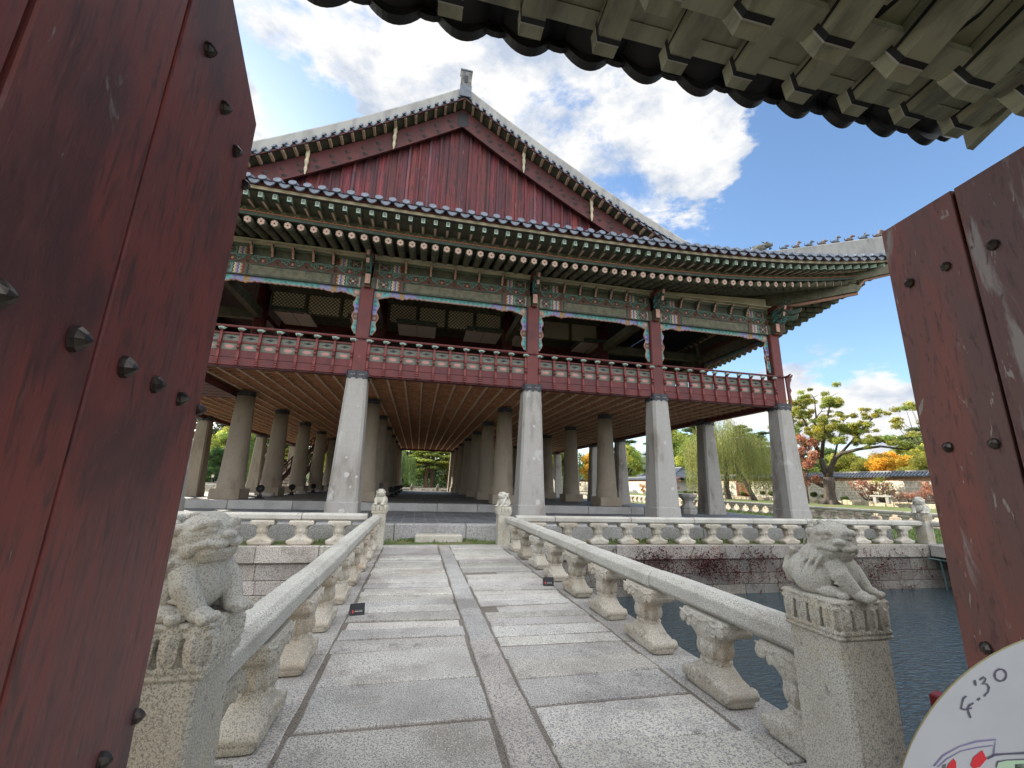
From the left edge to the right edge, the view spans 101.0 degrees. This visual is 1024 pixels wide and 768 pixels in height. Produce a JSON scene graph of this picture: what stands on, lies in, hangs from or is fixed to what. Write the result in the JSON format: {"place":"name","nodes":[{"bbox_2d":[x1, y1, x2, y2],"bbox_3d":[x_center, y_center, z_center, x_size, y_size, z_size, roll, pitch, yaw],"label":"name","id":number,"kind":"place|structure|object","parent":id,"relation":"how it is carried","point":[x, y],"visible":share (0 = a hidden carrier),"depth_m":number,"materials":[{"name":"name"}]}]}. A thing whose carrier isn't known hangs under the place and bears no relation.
{"place":"outdoors","nodes":[
{"label":"outdoors","id":0,"kind":"place"},
{"bbox_2d":[205,481,587,491],"bbox_3d":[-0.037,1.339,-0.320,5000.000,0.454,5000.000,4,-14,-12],"label":"ground","id":1,"kind":"structure","parent":0,"point":[405,487],"depth_m":97.76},
{"bbox_2d":[207,447,224,481],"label":"leafy tree","id":2,"kind":"object","parent":1,"relation":"on","point":[215,457],"visible":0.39,"depth_m":78.93,"materials":[{"name":"green plant"}]},
{"bbox_2d":[208,426,229,467],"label":"leafy tree","id":3,"kind":"object","parent":1,"relation":"on","point":[221,439],"visible":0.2,"depth_m":83.19,"materials":[{"name":"green plant"}]},
{"bbox_2d":[212,422,228,439],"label":"leafy tree","id":4,"kind":"object","parent":1,"relation":"on","point":[218,426],"visible":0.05,"depth_m":90.42,"materials":[{"name":"green plant"}]},
{"bbox_2d":[246,440,254,477],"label":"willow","id":5,"kind":"object","parent":1,"relation":"on","point":[249,458],"visible":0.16,"depth_m":78.62,"materials":[{"name":"green plant"}]},
{"bbox_2d":[250,433,289,468],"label":"leafy tree","id":6,"kind":"object","parent":1,"relation":"on","point":[254,438],"visible":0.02,"depth_m":85.46,"materials":[{"name":"green plant"}]},
{"bbox_2d":[282,444,289,482],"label":"pine tree","id":7,"kind":"object","parent":1,"relation":"on","point":[286,453],"visible":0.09,"depth_m":83.59,"materials":[{"name":"green plant"}]},
{"bbox_2d":[323,451,327,473],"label":"leafy tree","id":8,"kind":"object","parent":1,"relation":"on","point":[325,457],"visible":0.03,"depth_m":86.76,"materials":[{"name":"green plant"}]},
{"bbox_2d":[206,466,446,486],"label":"undergrowth","id":9,"kind":"object","parent":1,"relation":"on","point":[420,473],"visible":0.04,"depth_m":94.34,"materials":[{"name":"green plant"}]},
{"bbox_2d":[400,450,417,484],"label":"willow","id":10,"kind":"object","parent":1,"relation":"on","point":[411,465],"visible":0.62,"depth_m":85.57,"materials":[{"name":"green plant"}]},
{"bbox_2d":[246,446,585,487],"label":"undergrowth","id":11,"kind":"object","parent":1,"relation":"on","point":[438,478],"visible":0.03,"depth_m":112.55,"materials":[{"name":"green plant"}]},
{"bbox_2d":[406,450,443,487],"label":"pine tree","id":12,"kind":"object","parent":1,"relation":"on","point":[427,461],"visible":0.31,"depth_m":93.12,"materials":[{"name":"green plant"}]},
{"bbox_2d":[407,451,445,486],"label":"pine tree","id":13,"kind":"object","parent":1,"relation":"on","point":[431,484],"depth_m":103.79,"materials":[{"name":"green plant"}]},
{"bbox_2d":[427,451,450,487],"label":"pine tree","id":14,"kind":"object","parent":1,"relation":"on","point":[445,463],"visible":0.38,"depth_m":92.04,"materials":[{"name":"green plant"}]},
{"bbox_2d":[0,0,1023,767],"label":"palace gate","id":15,"kind":"structure","parent":1,"relation":"on","point":[126,132],"depth_m":1.10,"materials":[{"name":"grey tile"}]},
{"bbox_2d":[0,0,255,767],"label":"door","id":16,"kind":"structure","parent":15,"relation":"in","point":[127,127],"depth_m":0.78,"materials":[{"name":"red paint"}]},
{"bbox_2d":[882,146,1023,668],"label":"door","id":17,"kind":"structure","parent":15,"relation":"in","point":[956,263],"depth_m":1.76,"materials":[{"name":"red paint"}]},
{"bbox_2d":[901,639,1023,767],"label":"paper fan","id":18,"kind":"object","parent":15,"relation":"attached to","point":[973,717],"visible":1,"depth_m":0.35},
{"bbox_2d":[552,453,563,473],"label":"leafy tree","id":19,"kind":"object","parent":1,"relation":"on","point":[562,456],"visible":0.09,"depth_m":113.89,"materials":[{"name":"green plant"}]},
{"bbox_2d":[579,451,588,481],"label":"leafy tree","id":20,"kind":"object","parent":1,"relation":"on","point":[585,462],"visible":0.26,"depth_m":108.46,"materials":[{"name":"yellow plant"}]},
{"bbox_2d":[625,439,645,471],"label":"pine tree","id":21,"kind":"object","parent":1,"relation":"on","point":[628,442],"visible":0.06,"depth_m":117.80,"materials":[{"name":"green plant"}]},
{"bbox_2d":[626,445,645,476],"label":"leafy tree","id":22,"kind":"object","parent":1,"relation":"on","point":[634,460],"visible":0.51,"depth_m":100.94,"materials":[{"name":"green plant"}]},
{"bbox_2d":[637,467,697,493],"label":"gatehouse","id":23,"kind":"object","parent":1,"relation":"on","point":[680,473],"visible":0.17,"depth_m":80.77,"materials":[{"name":"paint"}]},
{"bbox_2d":[671,429,688,466],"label":"leafy tree","id":24,"kind":"object","parent":1,"relation":"on","point":[677,439],"visible":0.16,"depth_m":92.93,"materials":[{"name":"green plant"}]},
{"bbox_2d":[675,426,697,492],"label":"pine tree","id":25,"kind":"object","parent":1,"relation":"on","point":[690,429],"visible":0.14,"depth_m":104.45,"materials":[{"name":"green plant"}]},
{"bbox_2d":[674,435,733,474],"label":"leafy tree","id":26,"kind":"object","parent":1,"relation":"on","point":[679,463],"visible":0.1,"depth_m":86.14,"materials":[{"name":"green plant"}]},
{"bbox_2d":[645,471,769,492],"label":"undergrowth","id":27,"kind":"object","parent":1,"relation":"on","point":[697,491],"visible":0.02,"depth_m":91.33,"materials":[{"name":"green plant"}]},
{"bbox_2d":[732,424,752,468],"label":"pine tree","id":28,"kind":"object","parent":1,"relation":"on","point":[744,427],"visible":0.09,"depth_m":83.02,"materials":[{"name":"green plant"}]},
{"bbox_2d":[732,431,770,472],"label":"pine tree","id":29,"kind":"object","parent":1,"relation":"on","point":[760,433],"visible":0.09,"depth_m":73.95,"materials":[{"name":"green plant"}]},
{"bbox_2d":[738,436,771,491],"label":"willow","id":30,"kind":"object","parent":1,"relation":"on","point":[767,445],"visible":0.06,"depth_m":59.22,"materials":[{"name":"green plant"}]},
{"bbox_2d":[579,470,934,503],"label":"palace wall","id":31,"kind":"structure","parent":1,"relation":"on","point":[902,480],"depth_m":44.41,"materials":[{"name":"stone"}]},
{"bbox_2d":[696,494,935,508],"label":"planter wall","id":32,"kind":"structure","parent":1,"relation":"on","point":[872,503],"depth_m":41.08,"materials":[{"name":"stone"}]},
{"bbox_2d":[800,457,839,472],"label":"leafy tree","id":33,"kind":"object","parent":1,"relation":"on","point":[816,468],"visible":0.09,"depth_m":54.62,"materials":[{"name":"green plant"}]},
{"bbox_2d":[807,456,840,470],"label":"leafy tree","id":34,"kind":"object","parent":1,"relation":"on","point":[826,460],"visible":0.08,"depth_m":58.82,"materials":[{"name":"green plant"}]},
{"bbox_2d":[810,447,839,459],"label":"leafy tree","id":35,"kind":"object","parent":1,"relation":"on","point":[828,451],"visible":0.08,"depth_m":65.24,"materials":[{"name":"green plant"}]},
{"bbox_2d":[826,452,863,471],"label":"leafy tree","id":36,"kind":"object","parent":1,"relation":"on","point":[843,462],"visible":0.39,"depth_m":54.28,"materials":[{"name":"green plant"}]},
{"bbox_2d":[841,457,871,471],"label":"leafy tree","id":37,"kind":"object","parent":1,"relation":"on","point":[857,465],"visible":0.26,"depth_m":51.68,"materials":[{"name":"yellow plant"}]},
{"bbox_2d":[863,451,913,470],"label":"leafy tree","id":38,"kind":"object","parent":1,"relation":"on","point":[890,461],"visible":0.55,"depth_m":47.92,"materials":[{"name":"yellow plant"}]},
{"bbox_2d":[888,401,921,452],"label":"tall tree","id":39,"kind":"object","parent":1,"relation":"on","point":[909,406],"visible":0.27,"depth_m":51.35,"materials":[{"name":"green plant"}]},
{"bbox_2d":[888,438,922,466],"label":"leafy tree","id":40,"kind":"object","parent":1,"relation":"on","point":[920,440],"visible":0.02,"depth_m":55.08,"materials":[{"name":"green plant"}]},
{"bbox_2d":[890,426,921,449],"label":"pine tree","id":41,"kind":"object","parent":1,"relation":"on","point":[917,428],"visible":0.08,"depth_m":60.19,"materials":[{"name":"green plant"}]},
{"bbox_2d":[899,443,924,465],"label":"leafy tree","id":42,"kind":"object","parent":1,"relation":"on","point":[917,452],"visible":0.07,"depth_m":48.02,"materials":[{"name":"yellow plant"}]},
{"bbox_2d":[896,453,928,470],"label":"leafy tree","id":43,"kind":"object","parent":1,"relation":"on","point":[919,462],"visible":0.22,"depth_m":42.06,"materials":[{"name":"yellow plant"}]},
{"bbox_2d":[246,455,687,492],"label":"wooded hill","id":44,"kind":"structure","parent":0,"point":[642,458],"depth_m":135.63,"materials":[{"name":"green plant"}]},
{"bbox_2d":[205,483,939,528],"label":"pond bank","id":45,"kind":"structure","parent":0,"point":[841,514],"depth_m":35.75,"materials":[{"name":"grey stone"}]},
{"bbox_2d":[205,491,942,544],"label":"lawn","id":46,"kind":"structure","parent":0,"point":[283,542],"depth_m":11.51,"materials":[{"name":"green plant"}]},
{"bbox_2d":[178,511,368,544],"bbox_3d":[-10.774,3.235,9.559,14.308,0.773,0.317,4,-14,-12],"label":"terrace balustrade","id":47,"kind":"object","parent":46,"relation":"on","point":[264,522],"visible":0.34,"depth_m":10.57,"materials":[{"name":"stone"}]},
{"bbox_2d":[205,484,408,490],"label":"terrace balustrade","id":48,"kind":"object","parent":46,"relation":"on","point":[210,485],"visible":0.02,"depth_m":47.05,"materials":[{"name":"stone"}]},
{"bbox_2d":[371,489,388,545],"bbox_3d":[-3.486,3.484,11.072,0.430,1.423,0.483,4,-14,-12],"label":"lion post","id":49,"kind":"object","parent":46,"relation":"on","point":[380,506],"visible":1,"depth_m":10.93,"materials":[{"name":"stone"}]},
{"bbox_2d":[415,533,462,542],"bbox_3d":[-2.054,4.320,11.803,1.300,0.215,0.410,4,-14,-12],"label":"step stone","id":50,"kind":"object","parent":46,"relation":"on","point":[440,538],"visible":0.91,"depth_m":11.63,"materials":[{"name":"stone"}]},
{"bbox_2d":[495,492,511,545],"bbox_3d":[-0.263,3.732,11.738,0.469,1.423,0.432,4,-14,-12],"label":"lion post","id":51,"kind":"object","parent":46,"relation":"on","point":[503,510],"visible":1,"depth_m":11.57,"materials":[{"name":"stone"}]},
{"bbox_2d":[184,492,846,537],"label":"platform","id":52,"kind":"structure","parent":46,"relation":"on","point":[394,517],"depth_m":15.69,"materials":[{"name":"stone"}]},
{"bbox_2d":[184,499,643,514],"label":"kerb","id":53,"kind":"structure","parent":52,"relation":"on","point":[276,504],"depth_m":17.37,"materials":[{"name":"stone"}]},
{"bbox_2d":[201,490,627,506],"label":"platform","id":54,"kind":"structure","parent":52,"relation":"on","point":[436,497],"depth_m":22.27,"materials":[{"name":"stone"}]},
{"bbox_2d":[255,485,264,498],"bbox_3d":[-10.806,4.618,18.082,0.346,0.581,0.328,10,-16,-31],"label":"floodlight","id":55,"kind":"object","parent":54,"relation":"on","point":[260,488],"visible":1,"depth_m":18.02,"materials":[{"name":"black metal"}]},
{"bbox_2d":[262,492,274,496],"bbox_3d":[-11.829,5.365,20.473,0.540,0.180,0.540,4,-14,-12],"label":"drum stone","id":56,"kind":"object","parent":54,"relation":"on","point":[267,494],"visible":1,"depth_m":20.28,"materials":[{"name":"stone"}]},
{"bbox_2d":[288,484,294,494],"bbox_3d":[-12.019,5.762,23.008,0.346,0.581,0.328,10,-16,-31],"label":"floodlight","id":57,"kind":"object","parent":54,"relation":"on","point":[291,487],"visible":0.94,"depth_m":22.95,"materials":[{"name":"black metal"}]},
{"bbox_2d":[296,491,305,493],"bbox_3d":[-12.678,6.513,25.375,0.540,0.180,0.540,4,-14,-12],"label":"drum stone","id":58,"kind":"object","parent":54,"relation":"on","point":[300,492],"visible":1,"depth_m":25.16,"materials":[{"name":"stone"}]},
{"bbox_2d":[310,484,315,492],"bbox_3d":[-13.091,6.869,27.765,0.346,0.581,0.328,10,-16,-31],"label":"floodlight","id":59,"kind":"object","parent":54,"relation":"on","point":[313,486],"visible":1,"depth_m":27.71,"materials":[{"name":"black metal"}]},
{"bbox_2d":[388,487,394,496],"bbox_3d":[-6.906,6.182,24.177,0.346,0.581,0.328,0,-14,8],"label":"floodlight","id":60,"kind":"object","parent":54,"relation":"on","point":[390,489],"visible":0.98,"depth_m":24.11,"materials":[{"name":"black metal"}]},
{"bbox_2d":[393,486,398,494],"bbox_3d":[-7.978,7.289,28.934,0.346,0.581,0.328,0,-14,8],"label":"floodlight","id":61,"kind":"object","parent":54,"relation":"on","point":[395,489],"visible":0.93,"depth_m":28.88,"materials":[{"name":"black metal"}]},
{"bbox_2d":[178,68,889,518],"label":"pavilion","id":62,"kind":"structure","parent":52,"relation":"on","point":[468,278],"depth_m":17.74,"materials":[{"name":"wood"}]},
{"bbox_2d":[270,305,316,326],"bbox_3d":[-10.328,-3.180,20.120,1.560,0.160,2.100,4,-14,-12],"label":"raised door leaf","id":63,"kind":"structure","parent":62,"relation":"in","point":[288,318],"depth_m":19.96,"materials":[{"name":"brown wood"}]},
{"bbox_2d":[396,318,436,337],"bbox_3d":[-4.787,-2.753,21.269,1.910,0.160,2.100,4,-14,-12],"label":"raised door leaf","id":64,"kind":"structure","parent":62,"relation":"in","point":[405,330],"depth_m":21.10,"materials":[{"name":"brown wood"}]},
{"bbox_2d":[463,326,503,343],"bbox_3d":[-1.540,-2.502,21.942,1.860,0.160,2.100,4,-14,-12],"label":"raised door leaf","id":65,"kind":"structure","parent":62,"relation":"in","point":[470,336],"depth_m":21.78,"materials":[{"name":"brown wood"}]},
{"bbox_2d":[512,331,521,346],"bbox_3d":[0.339,-2.357,22.332,1.110,0.160,2.100,4,-14,-12],"label":"raised door leaf","id":66,"kind":"structure","parent":62,"relation":"in","point":[516,341],"depth_m":22.41,"materials":[{"name":"brown wood"}]},
{"bbox_2d":[571,338,606,352],"bbox_3d":[4.367,-2.047,23.167,1.660,0.160,2.100,4,-14,-12],"label":"raised door leaf","id":67,"kind":"structure","parent":62,"relation":"in","point":[583,347],"depth_m":22.93,"materials":[{"name":"brown wood"}]},
{"bbox_2d":[678,494,696,513],"bbox_3d":[8.891,6.056,21.302,0.813,0.960,0.813,4,-14,-12],"label":"stone pedestal","id":68,"kind":"object","parent":52,"relation":"on","point":[687,506],"visible":0.97,"depth_m":21.05,"materials":[{"name":"stone"}]},
{"bbox_2d":[186,492,869,526],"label":"side kerb","id":69,"kind":"structure","parent":46,"relation":"on","point":[559,498],"depth_m":21.21,"materials":[{"name":"stone"}]},
{"bbox_2d":[245,537,873,543],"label":"grass","id":70,"kind":"structure","parent":46,"relation":"on","point":[472,540],"depth_m":12.01,"materials":[{"name":"green plant"}]},
{"bbox_2d":[239,521,893,540],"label":"kerb","id":71,"kind":"structure","parent":46,"relation":"on","point":[317,531],"depth_m":12.31,"materials":[{"name":"stone"}]},
{"bbox_2d":[515,515,922,544],"bbox_3d":[7.197,4.622,13.286,14.558,0.772,0.314,4,-14,-12],"label":"terrace balustrade","id":72,"kind":"object","parent":46,"relation":"on","point":[657,525],"visible":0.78,"depth_m":12.99,"materials":[{"name":"stone"}]},
{"bbox_2d":[911,497,935,543],"bbox_3d":[14.475,4.798,14.866,0.670,1.596,0.490,9,-15,-28],"label":"lion post","id":73,"kind":"object","parent":46,"relation":"on","point":[921,511],"visible":1,"depth_m":14.73,"materials":[{"name":"stone"}]},
{"bbox_2d":[194,0,1023,463],"label":"sky","id":74,"kind":"structure","parent":0,"point":[711,169],"materials":[{"name":"blue"}]},
{"bbox_2d":[630,493,936,512],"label":"shore lawn","id":75,"kind":"structure","parent":0,"point":[852,506],"depth_m":38.68,"materials":[{"name":"green plant"}]},
{"bbox_2d":[638,483,645,493],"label":"shrub","id":76,"kind":"object","parent":75,"relation":"on","point":[643,486],"visible":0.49,"depth_m":82.51,"materials":[{"name":"orange plant"}]},
{"bbox_2d":[682,420,772,500],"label":"willow","id":77,"kind":"object","parent":75,"relation":"on","point":[750,456],"visible":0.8,"depth_m":53.77,"materials":[{"name":"green plant"}]},
{"bbox_2d":[796,433,821,503],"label":"russet tree","id":78,"kind":"object","parent":75,"relation":"on","point":[809,463],"visible":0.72,"depth_m":44.09,"materials":[{"name":"red plant"}]},
{"bbox_2d":[723,491,924,500],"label":"undergrowth","id":79,"kind":"object","parent":75,"relation":"on","point":[813,494],"visible":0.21,"depth_m":48.12,"materials":[{"name":"green plant"}]},
{"bbox_2d":[767,381,924,504],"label":"old tree","id":80,"kind":"object","parent":75,"relation":"on","point":[821,431],"visible":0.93,"depth_m":42.46,"materials":[{"name":"green plant"}]},
{"bbox_2d":[848,479,899,501],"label":"shrub","id":81,"kind":"object","parent":75,"relation":"on","point":[868,491],"visible":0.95,"depth_m":41.32,"materials":[{"name":"red plant"}]},
{"bbox_2d":[870,495,893,503],"bbox_3d":[33.638,10.496,38.353,0.300,0.720,1.900,4,-14,-12],"label":"stone bench","id":82,"kind":"object","parent":75,"relation":"on","point":[887,498],"visible":1,"depth_m":38.18,"materials":[{"name":"stone"}]},
{"bbox_2d":[867,476,899,502],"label":"shrub","id":83,"kind":"object","parent":75,"relation":"on","point":[876,481],"visible":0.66,"depth_m":40.87,"materials":[{"name":"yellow plant"}]},
{"bbox_2d":[890,489,930,502],"bbox_3d":[35.981,10.181,38.239,1.618,1.361,3.253,4,-14,-12],"label":"shrub","id":84,"kind":"object","parent":75,"relation":"on","point":[910,496],"visible":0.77,"depth_m":38.20,"materials":[{"name":"red plant"}]},
{"bbox_2d":[917,481,934,501],"bbox_3d":[36.536,9.180,35.736,1.752,2.173,3.759,4,-14,-12],"label":"shrub","id":85,"kind":"object","parent":75,"relation":"on","point":[927,489],"visible":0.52,"depth_m":36.76,"materials":[{"name":"red plant"}]},
{"bbox_2d":[631,502,942,541],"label":"terrace lawn","id":86,"kind":"structure","parent":0,"point":[895,533],"depth_m":19.11,"materials":[{"name":"green plant"}]},
{"bbox_2d":[630,495,937,528],"bbox_3d":[17.652,10.660,37.341,0.323,0.772,40.188,4,-14,-12],"label":"terrace balustrade","id":87,"kind":"object","parent":86,"relation":"on","point":[868,513],"visible":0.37,"depth_m":26.47,"materials":[{"name":"stone"}]},
{"bbox_2d":[616,587,967,750],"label":"pond water","id":88,"kind":"structure","parent":0,"point":[927,652],"depth_m":8.43,"materials":[{"name":"blue liquid"}]},
{"bbox_2d":[214,544,806,767],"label":"stone bridge","id":89,"kind":"structure","parent":88,"relation":"in","point":[471,656],"depth_m":3.39,"materials":[{"name":"stone"}]},
{"bbox_2d":[126,510,253,767],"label":"lion post","id":90,"kind":"object","parent":89,"relation":"on","point":[189,694],"visible":0.77,"depth_m":1.78,"materials":[{"name":"stone"}]},
{"bbox_2d":[215,515,380,757],"bbox_3d":[-2.479,2.681,6.281,0.308,0.772,9.388,4,-14,-12],"label":"bridge balustrade","id":91,"kind":"object","parent":89,"relation":"on","point":[286,619],"visible":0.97,"depth_m":3.03,"materials":[{"name":"stone"}]},
{"bbox_2d":[349,603,364,615],"bbox_3d":[-1.902,2.762,5.183,0.170,0.125,0.140,7,-15,-23],"label":"notice","id":92,"kind":"object","parent":89,"relation":"on","point":[355,609],"visible":1,"depth_m":5.15,"materials":[{"name":"black plastic"}]},
{"bbox_2d":[543,577,553,585],"bbox_3d":[0.598,3.257,6.966,0.170,0.125,0.140,2,-13,-2],"label":"notice","id":93,"kind":"object","parent":89,"relation":"on","point":[548,581],"visible":1,"depth_m":6.93,"materials":[{"name":"black"}]},
{"bbox_2d":[506,517,793,708],"bbox_3d":[0.933,2.944,6.988,0.300,0.772,9.388,4,-14,-12],"label":"bridge balustrade","id":94,"kind":"object","parent":89,"relation":"on","point":[720,622],"visible":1,"depth_m":4.22,"materials":[{"name":"stone"}]},
{"bbox_2d":[754,519,905,767],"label":"lion post","id":95,"kind":"object","parent":89,"relation":"on","point":[834,669],"visible":0.99,"depth_m":2.47,"materials":[{"name":"stone"}]},
{"bbox_2d":[232,544,951,603],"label":"retaining wall","id":96,"kind":"structure","parent":88,"relation":"in","point":[266,569],"depth_m":12.60,"materials":[{"name":"stone"}]},
{"bbox_2d":[545,545,939,595],"bbox_3d":[7.213,5.623,12.689,14.820,1.461,0.197,4,-14,-12],"label":"wall vine","id":97,"kind":"object","parent":96,"relation":"attached to","point":[707,566],"depth_m":12.56,"materials":[{"name":"brown plant"}]},
{"bbox_2d":[929,690,942,705],"bbox_3d":[2.292,2.061,2.160,0.090,0.820,0.090,10,-16,-31],"label":"stake","id":98,"kind":"object","parent":88,"relation":"in","point":[934,695],"visible":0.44,"depth_m":2.26,"materials":[{"name":"red"}]},
{"bbox_2d":[930,545,945,557],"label":"stone bridge","id":99,"kind":"structure","parent":88,"relation":"in","point":[937,550],"depth_m":14.04,"materials":[{"name":"stone"}]},
{"bbox_2d":[931,521,939,526],"bbox_3d":[15.560,4.152,10.345,0.320,0.769,8.838,4,-14,-12],"label":"bridge balustrade","id":100,"kind":"object","parent":99,"relation":"on","point":[935,523],"depth_m":14.50,"materials":[{"name":"stone"}]},
{"bbox_2d":[928,558,947,590],"bbox_3d":[14.151,6.516,13.595,0.227,1.608,0.878,7,-14,-21],"label":"water pipe","id":101,"kind":"object","parent":88,"relation":"in","point":[943,572],"visible":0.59,"depth_m":13.82,"materials":[{"name":"teal"}]}
]}

